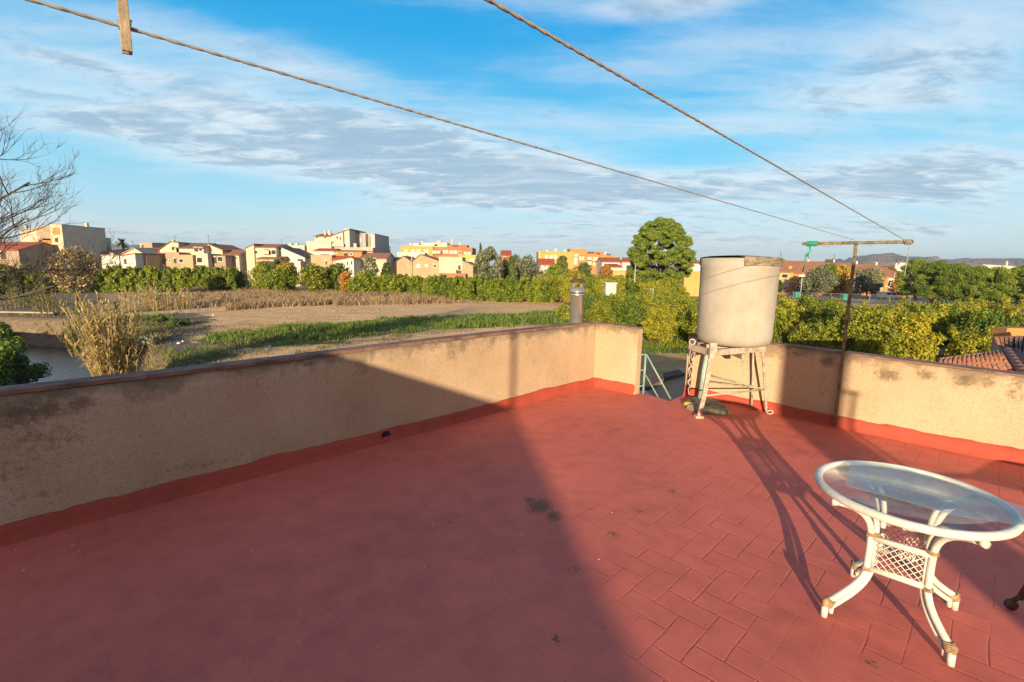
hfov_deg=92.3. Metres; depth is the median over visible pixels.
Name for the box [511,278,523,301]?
hedge tree
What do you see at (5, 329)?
bush
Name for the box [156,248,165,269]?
village house
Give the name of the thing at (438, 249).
apartment house
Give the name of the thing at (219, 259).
window
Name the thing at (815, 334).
citrus tree
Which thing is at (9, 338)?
bush
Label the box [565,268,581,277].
broadleaf tree
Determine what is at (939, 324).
citrus tree
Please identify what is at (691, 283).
village house
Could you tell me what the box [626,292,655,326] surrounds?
citrus tree
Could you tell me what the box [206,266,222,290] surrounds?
hedge tree
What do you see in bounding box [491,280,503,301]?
hedge tree
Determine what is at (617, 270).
village house
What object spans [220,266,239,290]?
hedge tree
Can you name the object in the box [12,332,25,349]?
bush
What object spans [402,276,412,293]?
hedge tree
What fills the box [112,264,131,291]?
hedge tree
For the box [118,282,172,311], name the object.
reed clump
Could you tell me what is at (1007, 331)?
orange wall
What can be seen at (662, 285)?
citrus tree
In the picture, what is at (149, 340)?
bush
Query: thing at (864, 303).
citrus tree
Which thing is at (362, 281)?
broadleaf tree
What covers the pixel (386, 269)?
broadleaf tree
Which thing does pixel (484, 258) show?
broadleaf tree
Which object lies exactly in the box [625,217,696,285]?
pine tree
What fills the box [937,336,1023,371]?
tiled roof
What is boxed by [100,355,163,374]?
reed clump
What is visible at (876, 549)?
rattan table
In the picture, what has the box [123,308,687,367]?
green grass
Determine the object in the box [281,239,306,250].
village house
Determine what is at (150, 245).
village house
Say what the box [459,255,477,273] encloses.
village house
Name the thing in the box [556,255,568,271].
broadleaf tree
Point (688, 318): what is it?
citrus tree
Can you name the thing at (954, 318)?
citrus tree
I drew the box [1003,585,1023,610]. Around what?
chair
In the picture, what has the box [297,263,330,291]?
broadleaf tree
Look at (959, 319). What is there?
citrus tree
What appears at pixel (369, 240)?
apartment house
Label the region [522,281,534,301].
hedge tree
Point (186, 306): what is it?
reed clump
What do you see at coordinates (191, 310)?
concrete curb
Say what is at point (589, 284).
citrus tree
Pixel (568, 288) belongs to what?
citrus tree
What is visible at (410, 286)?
hedge tree
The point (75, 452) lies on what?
parapet wall
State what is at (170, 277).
hedge tree
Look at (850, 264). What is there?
terraced house
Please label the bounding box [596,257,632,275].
village house
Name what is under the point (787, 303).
citrus tree
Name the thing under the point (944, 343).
citrus tree
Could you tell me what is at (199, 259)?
window
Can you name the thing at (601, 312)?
citrus tree
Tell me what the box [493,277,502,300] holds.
hedge tree
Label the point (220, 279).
hedge tree
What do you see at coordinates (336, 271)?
broadleaf tree
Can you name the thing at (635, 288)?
citrus tree
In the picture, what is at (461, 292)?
hedge tree
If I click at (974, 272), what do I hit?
pine tree
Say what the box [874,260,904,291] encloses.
terraced house
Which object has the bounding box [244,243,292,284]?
village house
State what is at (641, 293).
citrus tree
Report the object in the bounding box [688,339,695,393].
tangled cord
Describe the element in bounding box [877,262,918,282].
village house
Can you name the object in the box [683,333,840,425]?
parapet wall
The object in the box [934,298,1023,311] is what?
dark hedge
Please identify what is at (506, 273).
broadleaf tree
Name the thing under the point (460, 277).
hedge tree
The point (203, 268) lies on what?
hedge tree
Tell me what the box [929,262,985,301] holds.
pine tree
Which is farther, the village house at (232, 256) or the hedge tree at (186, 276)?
the village house at (232, 256)
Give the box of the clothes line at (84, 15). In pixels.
[25,0,852,239]
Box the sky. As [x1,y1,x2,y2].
[0,0,1023,266]
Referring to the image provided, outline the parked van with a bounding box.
[876,292,899,299]
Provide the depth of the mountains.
2451.13 m
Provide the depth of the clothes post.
5.54 m
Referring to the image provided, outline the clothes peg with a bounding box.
[117,0,132,54]
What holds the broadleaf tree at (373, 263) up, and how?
on the ground at (35, 330)
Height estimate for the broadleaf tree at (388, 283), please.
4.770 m
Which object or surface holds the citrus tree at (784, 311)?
on the ground at (35, 330)
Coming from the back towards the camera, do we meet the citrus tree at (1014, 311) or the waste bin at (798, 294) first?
the waste bin at (798, 294)
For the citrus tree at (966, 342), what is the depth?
29.00 m
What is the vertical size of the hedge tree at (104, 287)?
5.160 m
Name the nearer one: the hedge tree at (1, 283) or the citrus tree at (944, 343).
the citrus tree at (944, 343)
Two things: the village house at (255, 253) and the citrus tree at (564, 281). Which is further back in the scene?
the village house at (255, 253)
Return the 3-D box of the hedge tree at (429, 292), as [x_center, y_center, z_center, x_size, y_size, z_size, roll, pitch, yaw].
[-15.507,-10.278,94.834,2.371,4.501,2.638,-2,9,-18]
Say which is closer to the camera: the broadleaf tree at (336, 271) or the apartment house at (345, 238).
the broadleaf tree at (336, 271)
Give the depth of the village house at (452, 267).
133.20 m
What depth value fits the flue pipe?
7.26 m
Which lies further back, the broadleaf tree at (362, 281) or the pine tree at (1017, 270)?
the broadleaf tree at (362, 281)
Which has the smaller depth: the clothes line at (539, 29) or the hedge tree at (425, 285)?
the clothes line at (539, 29)
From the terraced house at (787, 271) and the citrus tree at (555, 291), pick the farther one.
the terraced house at (787, 271)
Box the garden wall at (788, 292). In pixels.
[777,290,908,296]
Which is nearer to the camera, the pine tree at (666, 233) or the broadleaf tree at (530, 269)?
the pine tree at (666, 233)
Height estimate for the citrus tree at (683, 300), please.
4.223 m
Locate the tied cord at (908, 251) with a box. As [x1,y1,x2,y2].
[904,239,912,275]
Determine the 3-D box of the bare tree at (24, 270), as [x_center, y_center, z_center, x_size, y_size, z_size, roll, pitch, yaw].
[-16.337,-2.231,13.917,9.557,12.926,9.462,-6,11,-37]
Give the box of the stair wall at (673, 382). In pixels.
[639,369,685,400]
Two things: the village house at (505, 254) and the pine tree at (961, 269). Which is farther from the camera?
the village house at (505, 254)
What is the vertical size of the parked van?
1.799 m
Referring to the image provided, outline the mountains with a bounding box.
[835,253,1023,275]
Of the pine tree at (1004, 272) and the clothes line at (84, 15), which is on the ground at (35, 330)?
the pine tree at (1004, 272)
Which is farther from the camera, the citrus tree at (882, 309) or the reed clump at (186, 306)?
the reed clump at (186, 306)
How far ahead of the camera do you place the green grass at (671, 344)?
40.54 m
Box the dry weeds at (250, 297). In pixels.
[172,285,479,310]
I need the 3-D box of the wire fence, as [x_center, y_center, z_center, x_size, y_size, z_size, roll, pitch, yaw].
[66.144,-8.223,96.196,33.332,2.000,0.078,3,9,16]
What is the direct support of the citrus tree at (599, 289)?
on the ground at (35, 330)
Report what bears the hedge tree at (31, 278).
on the ground at (35, 330)
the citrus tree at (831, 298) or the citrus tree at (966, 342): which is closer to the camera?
the citrus tree at (966, 342)
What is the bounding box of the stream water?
[20,346,91,382]
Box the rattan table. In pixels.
[814,460,1023,666]
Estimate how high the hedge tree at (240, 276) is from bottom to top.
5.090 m
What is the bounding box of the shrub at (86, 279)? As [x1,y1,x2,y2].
[41,246,104,301]
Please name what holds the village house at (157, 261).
on the ground at (35, 330)
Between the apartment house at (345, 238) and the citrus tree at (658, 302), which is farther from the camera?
the apartment house at (345, 238)
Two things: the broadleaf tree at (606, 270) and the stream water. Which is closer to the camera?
the stream water
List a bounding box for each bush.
[0,322,15,336]
[0,331,29,355]
[0,336,29,385]
[5,354,51,383]
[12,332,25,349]
[91,314,128,330]
[134,335,166,350]
[144,313,167,322]
[166,318,190,325]
[554,304,569,320]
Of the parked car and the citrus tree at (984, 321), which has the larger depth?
the parked car
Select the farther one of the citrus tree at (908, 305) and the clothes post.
the citrus tree at (908, 305)
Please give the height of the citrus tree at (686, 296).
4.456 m
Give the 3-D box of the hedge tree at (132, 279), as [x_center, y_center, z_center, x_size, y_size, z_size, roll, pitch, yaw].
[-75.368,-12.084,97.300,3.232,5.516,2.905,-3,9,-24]
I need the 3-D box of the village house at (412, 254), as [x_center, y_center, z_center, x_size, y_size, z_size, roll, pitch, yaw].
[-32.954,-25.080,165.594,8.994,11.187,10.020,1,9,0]
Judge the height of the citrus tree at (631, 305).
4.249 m
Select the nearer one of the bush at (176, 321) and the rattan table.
the rattan table
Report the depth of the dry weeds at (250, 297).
79.94 m
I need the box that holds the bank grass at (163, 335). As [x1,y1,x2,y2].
[6,319,180,385]
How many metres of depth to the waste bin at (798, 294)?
113.04 m
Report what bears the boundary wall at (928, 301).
on the ground at (35, 330)
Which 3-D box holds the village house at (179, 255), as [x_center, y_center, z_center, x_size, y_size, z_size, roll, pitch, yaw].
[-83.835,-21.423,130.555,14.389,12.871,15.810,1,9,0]
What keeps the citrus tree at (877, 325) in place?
on the ground at (35, 330)
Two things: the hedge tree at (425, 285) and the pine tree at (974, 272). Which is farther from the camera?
the hedge tree at (425, 285)
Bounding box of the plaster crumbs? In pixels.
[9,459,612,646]
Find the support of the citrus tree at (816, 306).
on the ground at (35, 330)
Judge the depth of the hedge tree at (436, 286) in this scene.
93.45 m
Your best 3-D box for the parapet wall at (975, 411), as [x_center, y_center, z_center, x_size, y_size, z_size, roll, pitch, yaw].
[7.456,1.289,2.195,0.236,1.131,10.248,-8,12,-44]
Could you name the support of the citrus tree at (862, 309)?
on the ground at (35, 330)
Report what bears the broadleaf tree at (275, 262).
on the ground at (35, 330)
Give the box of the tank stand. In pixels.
[688,338,773,418]
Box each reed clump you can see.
[0,283,54,309]
[28,285,78,315]
[45,299,106,356]
[59,287,147,376]
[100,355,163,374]
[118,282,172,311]
[147,286,193,310]
[166,294,196,309]
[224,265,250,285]
[240,274,254,288]
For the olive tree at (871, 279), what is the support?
on the street
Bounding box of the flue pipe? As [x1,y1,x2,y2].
[569,279,585,322]
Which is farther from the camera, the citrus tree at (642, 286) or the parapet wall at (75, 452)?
the citrus tree at (642, 286)
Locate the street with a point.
(825, 297)
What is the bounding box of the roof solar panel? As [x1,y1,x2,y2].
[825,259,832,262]
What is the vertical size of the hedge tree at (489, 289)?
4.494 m
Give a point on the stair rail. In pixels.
(644, 370)
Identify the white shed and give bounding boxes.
[603,282,617,296]
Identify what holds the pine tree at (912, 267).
on the ground at (35, 330)
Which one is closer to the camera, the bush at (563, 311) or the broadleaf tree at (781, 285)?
the bush at (563, 311)
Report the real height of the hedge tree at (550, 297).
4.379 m
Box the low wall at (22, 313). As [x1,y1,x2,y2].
[0,311,59,315]
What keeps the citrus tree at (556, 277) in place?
on the ground at (35, 330)
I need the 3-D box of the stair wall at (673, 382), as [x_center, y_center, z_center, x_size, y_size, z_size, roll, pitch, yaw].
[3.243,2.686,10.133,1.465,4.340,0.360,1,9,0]
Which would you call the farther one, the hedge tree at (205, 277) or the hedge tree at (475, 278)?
the hedge tree at (205, 277)
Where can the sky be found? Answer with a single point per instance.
(907, 114)
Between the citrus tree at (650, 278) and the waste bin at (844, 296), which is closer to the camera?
the citrus tree at (650, 278)
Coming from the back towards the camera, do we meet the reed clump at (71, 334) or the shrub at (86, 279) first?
the shrub at (86, 279)
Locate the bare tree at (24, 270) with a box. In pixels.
[0,101,142,301]
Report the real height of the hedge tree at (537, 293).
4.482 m
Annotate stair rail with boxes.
[637,353,671,399]
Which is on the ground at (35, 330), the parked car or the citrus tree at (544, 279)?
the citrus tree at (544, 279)
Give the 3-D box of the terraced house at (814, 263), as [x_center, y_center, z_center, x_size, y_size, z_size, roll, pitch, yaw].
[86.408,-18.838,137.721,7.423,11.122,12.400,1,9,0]
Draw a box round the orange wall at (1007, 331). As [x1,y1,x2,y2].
[990,326,1023,350]
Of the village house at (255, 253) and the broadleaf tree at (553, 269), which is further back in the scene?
the village house at (255, 253)
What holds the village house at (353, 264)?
on the ground at (35, 330)
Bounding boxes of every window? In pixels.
[196,257,202,262]
[217,256,222,261]
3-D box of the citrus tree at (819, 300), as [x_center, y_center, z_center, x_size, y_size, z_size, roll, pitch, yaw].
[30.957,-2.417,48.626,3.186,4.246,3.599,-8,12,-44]
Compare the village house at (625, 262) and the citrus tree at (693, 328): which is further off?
the village house at (625, 262)
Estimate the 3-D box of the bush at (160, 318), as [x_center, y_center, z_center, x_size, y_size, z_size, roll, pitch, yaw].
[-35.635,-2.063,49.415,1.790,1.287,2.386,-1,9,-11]
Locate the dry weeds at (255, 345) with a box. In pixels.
[123,316,412,370]
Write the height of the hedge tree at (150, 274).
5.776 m
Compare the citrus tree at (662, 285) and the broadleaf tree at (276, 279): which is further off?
the broadleaf tree at (276, 279)
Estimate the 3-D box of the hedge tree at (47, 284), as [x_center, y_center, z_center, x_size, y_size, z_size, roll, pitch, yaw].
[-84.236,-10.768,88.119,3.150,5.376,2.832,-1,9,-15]
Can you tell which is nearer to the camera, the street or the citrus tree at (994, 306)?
the citrus tree at (994, 306)
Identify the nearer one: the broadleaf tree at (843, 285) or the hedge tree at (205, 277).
the hedge tree at (205, 277)
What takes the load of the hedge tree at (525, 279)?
on the ground at (35, 330)
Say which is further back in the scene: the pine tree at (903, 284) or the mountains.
the mountains
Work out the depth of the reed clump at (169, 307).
62.38 m
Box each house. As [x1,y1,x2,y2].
[0,241,54,268]
[17,223,110,267]
[101,243,128,268]
[111,244,139,249]
[118,253,162,273]
[119,241,165,270]
[139,242,165,247]
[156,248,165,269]
[158,240,220,278]
[206,237,246,277]
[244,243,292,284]
[279,247,313,285]
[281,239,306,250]
[306,229,362,253]
[311,248,353,274]
[332,257,361,276]
[333,243,381,256]
[345,228,388,252]
[359,253,395,277]
[397,252,425,257]
[401,239,475,258]
[439,257,475,278]
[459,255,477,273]
[500,250,511,278]
[536,249,614,278]
[537,258,554,275]
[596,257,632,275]
[604,264,627,277]
[671,260,699,295]
[779,254,794,289]
[787,255,816,289]
[810,254,845,290]
[836,255,863,290]
[855,256,885,290]
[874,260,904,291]
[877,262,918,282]
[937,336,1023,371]
[965,261,1014,268]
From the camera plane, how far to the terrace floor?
2.96 m
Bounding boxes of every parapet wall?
[0,321,596,546]
[594,322,642,394]
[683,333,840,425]
[834,351,1023,466]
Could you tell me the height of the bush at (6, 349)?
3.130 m
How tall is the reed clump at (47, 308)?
3.517 m
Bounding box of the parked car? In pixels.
[795,289,815,295]
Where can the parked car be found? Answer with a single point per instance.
(802, 291)
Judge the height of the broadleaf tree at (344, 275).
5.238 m
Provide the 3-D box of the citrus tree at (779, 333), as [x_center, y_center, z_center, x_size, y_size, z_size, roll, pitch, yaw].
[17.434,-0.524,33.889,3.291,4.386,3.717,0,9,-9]
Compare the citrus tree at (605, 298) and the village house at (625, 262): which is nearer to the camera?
the citrus tree at (605, 298)
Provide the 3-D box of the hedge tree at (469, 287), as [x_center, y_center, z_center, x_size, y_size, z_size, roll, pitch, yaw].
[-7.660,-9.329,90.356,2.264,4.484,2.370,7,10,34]
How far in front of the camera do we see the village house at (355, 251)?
136.14 m
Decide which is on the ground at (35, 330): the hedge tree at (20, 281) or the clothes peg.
the hedge tree at (20, 281)
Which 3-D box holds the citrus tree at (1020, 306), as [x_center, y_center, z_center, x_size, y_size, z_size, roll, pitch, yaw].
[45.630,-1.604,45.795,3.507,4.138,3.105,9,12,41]
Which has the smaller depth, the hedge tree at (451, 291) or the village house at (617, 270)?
the hedge tree at (451, 291)
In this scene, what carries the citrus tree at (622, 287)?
on the ground at (35, 330)
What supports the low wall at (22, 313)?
on the ground at (35, 330)
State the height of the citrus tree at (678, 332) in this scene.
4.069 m
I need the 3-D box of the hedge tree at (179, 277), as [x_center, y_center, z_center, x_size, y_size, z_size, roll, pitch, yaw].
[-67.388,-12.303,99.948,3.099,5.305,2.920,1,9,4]
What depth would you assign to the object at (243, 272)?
113.06 m
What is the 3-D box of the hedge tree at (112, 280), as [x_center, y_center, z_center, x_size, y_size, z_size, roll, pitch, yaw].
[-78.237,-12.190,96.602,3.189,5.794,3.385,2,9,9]
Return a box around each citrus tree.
[532,274,552,288]
[546,274,564,294]
[548,277,565,302]
[557,274,585,301]
[563,276,590,302]
[569,293,600,321]
[580,276,601,296]
[584,291,598,300]
[584,300,619,323]
[594,277,617,300]
[594,298,614,313]
[598,291,615,304]
[610,292,629,308]
[610,294,647,326]
[613,277,631,294]
[616,274,641,290]
[625,277,649,294]
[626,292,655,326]
[637,280,661,297]
[638,290,662,298]
[639,304,678,346]
[640,275,658,282]
[643,293,670,326]
[646,288,675,304]
[647,277,661,284]
[656,279,674,298]
[662,298,697,340]
[665,278,689,300]
[669,294,698,306]
[675,300,697,337]
[682,292,697,302]
[687,307,697,332]
[771,308,799,343]
[776,292,810,337]
[776,294,814,322]
[776,307,796,343]
[786,315,840,349]
[796,298,825,323]
[801,299,867,349]
[803,296,840,306]
[808,303,825,322]
[811,295,843,306]
[825,301,913,356]
[826,302,868,316]
[853,299,887,321]
[864,300,910,344]
[885,302,958,345]
[886,303,949,361]
[896,297,941,314]
[909,304,958,349]
[943,307,1004,342]
[944,325,993,356]
[945,296,982,323]
[948,302,979,327]
[955,306,1023,349]
[956,307,994,324]
[973,296,1017,321]
[1007,307,1023,323]
[1011,302,1023,315]
[1012,317,1022,326]
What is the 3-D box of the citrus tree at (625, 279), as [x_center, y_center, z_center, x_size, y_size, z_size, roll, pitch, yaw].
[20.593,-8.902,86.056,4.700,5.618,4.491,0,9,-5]
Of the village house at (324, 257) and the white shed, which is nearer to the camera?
the white shed
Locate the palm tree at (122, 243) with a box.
[113,238,128,249]
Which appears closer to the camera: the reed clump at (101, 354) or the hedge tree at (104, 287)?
the reed clump at (101, 354)
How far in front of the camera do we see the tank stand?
5.98 m
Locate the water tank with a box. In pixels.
[697,255,782,347]
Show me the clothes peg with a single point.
(124, 23)
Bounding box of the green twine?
[802,241,817,271]
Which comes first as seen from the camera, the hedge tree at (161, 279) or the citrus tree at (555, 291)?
the citrus tree at (555, 291)
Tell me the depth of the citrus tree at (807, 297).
43.48 m
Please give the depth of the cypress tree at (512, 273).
102.72 m
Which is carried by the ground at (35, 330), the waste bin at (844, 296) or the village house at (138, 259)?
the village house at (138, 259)
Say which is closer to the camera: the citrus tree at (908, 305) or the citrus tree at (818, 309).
the citrus tree at (818, 309)
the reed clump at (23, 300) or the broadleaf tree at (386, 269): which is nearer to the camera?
the reed clump at (23, 300)
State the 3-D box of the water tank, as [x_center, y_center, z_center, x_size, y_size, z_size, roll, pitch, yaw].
[2.800,-0.513,6.106,0.920,1.095,0.940,1,9,0]
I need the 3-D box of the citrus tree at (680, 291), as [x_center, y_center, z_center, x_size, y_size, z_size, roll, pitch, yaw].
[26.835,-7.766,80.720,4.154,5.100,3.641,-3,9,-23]
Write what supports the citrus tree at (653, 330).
on the ground at (35, 330)
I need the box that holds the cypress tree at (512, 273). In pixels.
[509,261,515,284]
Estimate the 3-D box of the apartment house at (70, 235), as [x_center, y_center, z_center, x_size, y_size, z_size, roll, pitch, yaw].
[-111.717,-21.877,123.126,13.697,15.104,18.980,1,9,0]
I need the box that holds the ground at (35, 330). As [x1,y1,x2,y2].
[0,266,1022,384]
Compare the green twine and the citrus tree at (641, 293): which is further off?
the citrus tree at (641, 293)
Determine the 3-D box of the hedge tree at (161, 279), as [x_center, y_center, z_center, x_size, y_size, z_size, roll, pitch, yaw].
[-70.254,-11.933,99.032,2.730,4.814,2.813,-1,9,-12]
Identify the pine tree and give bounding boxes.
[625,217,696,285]
[893,258,938,304]
[893,272,913,298]
[908,259,962,302]
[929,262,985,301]
[953,265,1000,299]
[970,266,1023,301]
[992,265,1023,304]
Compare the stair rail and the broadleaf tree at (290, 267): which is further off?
the broadleaf tree at (290, 267)
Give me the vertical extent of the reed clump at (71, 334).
4.211 m
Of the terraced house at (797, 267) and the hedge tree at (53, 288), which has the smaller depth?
the hedge tree at (53, 288)
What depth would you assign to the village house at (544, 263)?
130.77 m
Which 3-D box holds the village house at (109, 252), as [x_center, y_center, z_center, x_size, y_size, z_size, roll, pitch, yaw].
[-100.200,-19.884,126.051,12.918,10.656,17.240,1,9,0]
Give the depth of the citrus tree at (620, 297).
53.93 m
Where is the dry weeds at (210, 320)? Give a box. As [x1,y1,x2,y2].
[191,300,568,356]
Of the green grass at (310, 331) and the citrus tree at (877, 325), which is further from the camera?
the green grass at (310, 331)
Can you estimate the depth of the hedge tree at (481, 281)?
88.28 m
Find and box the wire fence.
[778,292,952,304]
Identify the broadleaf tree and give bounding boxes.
[248,260,273,290]
[257,267,298,291]
[271,258,286,268]
[274,262,300,289]
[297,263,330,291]
[323,262,352,290]
[337,270,352,291]
[344,271,379,293]
[359,255,379,278]
[373,274,406,294]
[380,262,392,274]
[474,246,504,279]
[501,254,523,279]
[509,254,542,283]
[542,263,566,277]
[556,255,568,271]
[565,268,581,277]
[572,262,592,276]
[596,264,612,278]
[778,279,784,291]
[826,263,840,295]
[834,264,854,290]
[890,280,906,296]
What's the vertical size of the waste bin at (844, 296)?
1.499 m
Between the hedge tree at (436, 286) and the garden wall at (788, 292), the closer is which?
the hedge tree at (436, 286)
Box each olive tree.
[797,264,840,297]
[853,266,885,297]
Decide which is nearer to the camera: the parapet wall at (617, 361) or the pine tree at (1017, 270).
the parapet wall at (617, 361)
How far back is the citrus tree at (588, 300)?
47.14 m
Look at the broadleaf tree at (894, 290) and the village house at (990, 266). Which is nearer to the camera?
the broadleaf tree at (894, 290)
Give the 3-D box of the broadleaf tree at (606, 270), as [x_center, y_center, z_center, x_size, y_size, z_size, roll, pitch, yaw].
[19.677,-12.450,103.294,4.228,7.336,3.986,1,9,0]
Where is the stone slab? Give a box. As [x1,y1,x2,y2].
[683,397,729,414]
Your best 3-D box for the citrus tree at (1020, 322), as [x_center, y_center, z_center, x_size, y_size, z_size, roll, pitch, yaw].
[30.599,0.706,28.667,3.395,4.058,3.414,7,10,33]
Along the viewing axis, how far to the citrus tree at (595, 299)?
49.68 m
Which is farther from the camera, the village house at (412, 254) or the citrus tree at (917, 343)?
the village house at (412, 254)
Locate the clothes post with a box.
[802,240,913,426]
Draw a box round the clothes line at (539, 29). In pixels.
[484,0,907,241]
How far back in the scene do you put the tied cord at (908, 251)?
5.09 m
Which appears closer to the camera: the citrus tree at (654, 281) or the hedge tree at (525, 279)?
the citrus tree at (654, 281)
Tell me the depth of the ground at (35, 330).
52.16 m
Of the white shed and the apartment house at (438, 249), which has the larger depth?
the apartment house at (438, 249)
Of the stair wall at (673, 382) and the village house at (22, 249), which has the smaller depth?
the stair wall at (673, 382)
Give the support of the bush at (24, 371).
on the ground at (35, 330)
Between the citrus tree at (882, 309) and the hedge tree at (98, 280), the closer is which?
the citrus tree at (882, 309)
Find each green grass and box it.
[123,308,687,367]
[200,309,569,344]
[642,333,688,348]
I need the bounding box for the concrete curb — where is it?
[125,307,225,316]
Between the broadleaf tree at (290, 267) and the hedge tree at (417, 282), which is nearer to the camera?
the hedge tree at (417, 282)
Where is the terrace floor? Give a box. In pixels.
[0,387,1023,681]
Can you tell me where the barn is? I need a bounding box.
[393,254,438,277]
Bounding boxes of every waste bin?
[793,291,800,297]
[840,294,847,300]
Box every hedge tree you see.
[0,264,10,294]
[4,265,23,294]
[18,264,42,293]
[36,267,52,292]
[45,267,61,292]
[91,268,102,291]
[99,267,111,291]
[104,264,118,291]
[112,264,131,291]
[119,266,139,292]
[134,269,148,291]
[143,265,158,291]
[155,270,167,292]
[164,266,178,291]
[172,267,186,291]
[178,267,193,288]
[188,269,202,287]
[195,265,207,274]
[197,270,212,288]
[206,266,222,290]
[214,267,226,290]
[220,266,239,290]
[235,271,245,289]
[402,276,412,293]
[406,276,415,293]
[412,276,423,294]
[421,277,427,295]
[425,276,436,295]
[429,275,442,297]
[441,277,450,298]
[447,277,458,298]
[454,279,465,299]
[456,275,465,282]
[464,279,475,299]
[468,273,480,295]
[474,276,487,300]
[483,279,494,300]
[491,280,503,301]
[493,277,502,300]
[500,278,514,301]
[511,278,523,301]
[520,276,531,300]
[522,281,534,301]
[531,279,543,301]
[540,278,550,302]
[549,281,559,301]
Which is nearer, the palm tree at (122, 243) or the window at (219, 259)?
the window at (219, 259)
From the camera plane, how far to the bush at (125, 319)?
47.26 m
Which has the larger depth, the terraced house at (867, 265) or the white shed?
the terraced house at (867, 265)
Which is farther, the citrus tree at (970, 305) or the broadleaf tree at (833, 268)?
the broadleaf tree at (833, 268)
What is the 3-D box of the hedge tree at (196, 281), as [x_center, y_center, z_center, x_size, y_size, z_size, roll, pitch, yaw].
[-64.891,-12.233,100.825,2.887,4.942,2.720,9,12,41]
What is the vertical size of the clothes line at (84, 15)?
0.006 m
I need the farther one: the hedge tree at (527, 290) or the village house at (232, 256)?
the village house at (232, 256)
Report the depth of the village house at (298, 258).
133.17 m
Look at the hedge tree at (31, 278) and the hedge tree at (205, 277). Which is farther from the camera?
the hedge tree at (205, 277)
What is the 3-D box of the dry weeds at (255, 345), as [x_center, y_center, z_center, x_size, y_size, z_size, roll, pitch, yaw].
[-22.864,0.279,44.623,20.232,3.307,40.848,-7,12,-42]
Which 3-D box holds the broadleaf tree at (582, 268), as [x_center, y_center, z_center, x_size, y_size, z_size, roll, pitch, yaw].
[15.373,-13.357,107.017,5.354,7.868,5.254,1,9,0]
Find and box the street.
[778,295,926,303]
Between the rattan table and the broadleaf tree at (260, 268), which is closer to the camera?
the rattan table
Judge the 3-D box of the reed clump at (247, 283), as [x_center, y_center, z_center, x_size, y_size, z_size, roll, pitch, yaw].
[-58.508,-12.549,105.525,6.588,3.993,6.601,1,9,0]
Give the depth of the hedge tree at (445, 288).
92.25 m
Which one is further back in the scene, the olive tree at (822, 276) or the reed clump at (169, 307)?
the olive tree at (822, 276)
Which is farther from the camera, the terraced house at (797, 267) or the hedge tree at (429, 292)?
the terraced house at (797, 267)
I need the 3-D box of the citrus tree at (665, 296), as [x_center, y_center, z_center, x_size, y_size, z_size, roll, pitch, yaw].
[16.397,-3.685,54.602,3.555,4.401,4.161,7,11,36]
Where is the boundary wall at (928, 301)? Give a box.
[927,296,1023,303]
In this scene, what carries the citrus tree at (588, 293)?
on the ground at (35, 330)
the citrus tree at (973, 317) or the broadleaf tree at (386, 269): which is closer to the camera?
the citrus tree at (973, 317)
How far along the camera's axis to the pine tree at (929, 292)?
90.17 m
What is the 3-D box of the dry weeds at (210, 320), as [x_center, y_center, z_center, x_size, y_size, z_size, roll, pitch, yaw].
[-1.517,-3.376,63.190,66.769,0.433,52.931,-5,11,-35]
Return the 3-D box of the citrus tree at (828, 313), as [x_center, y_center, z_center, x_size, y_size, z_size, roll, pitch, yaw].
[21.948,-0.465,33.386,3.723,4.671,3.730,2,9,5]
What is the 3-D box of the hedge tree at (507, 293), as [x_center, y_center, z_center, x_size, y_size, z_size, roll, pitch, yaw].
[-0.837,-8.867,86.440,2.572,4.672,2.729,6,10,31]
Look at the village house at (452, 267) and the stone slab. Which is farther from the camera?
the village house at (452, 267)
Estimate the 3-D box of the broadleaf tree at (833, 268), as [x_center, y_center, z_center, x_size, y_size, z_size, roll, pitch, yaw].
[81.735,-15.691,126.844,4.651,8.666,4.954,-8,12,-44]
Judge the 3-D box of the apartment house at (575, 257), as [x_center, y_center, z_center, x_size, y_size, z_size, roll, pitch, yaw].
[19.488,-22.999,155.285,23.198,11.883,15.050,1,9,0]
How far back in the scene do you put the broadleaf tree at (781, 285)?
127.93 m
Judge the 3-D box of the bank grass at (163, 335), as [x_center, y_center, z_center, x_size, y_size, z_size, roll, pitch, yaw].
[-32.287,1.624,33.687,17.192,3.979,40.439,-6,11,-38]
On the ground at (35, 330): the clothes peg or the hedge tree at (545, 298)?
the hedge tree at (545, 298)

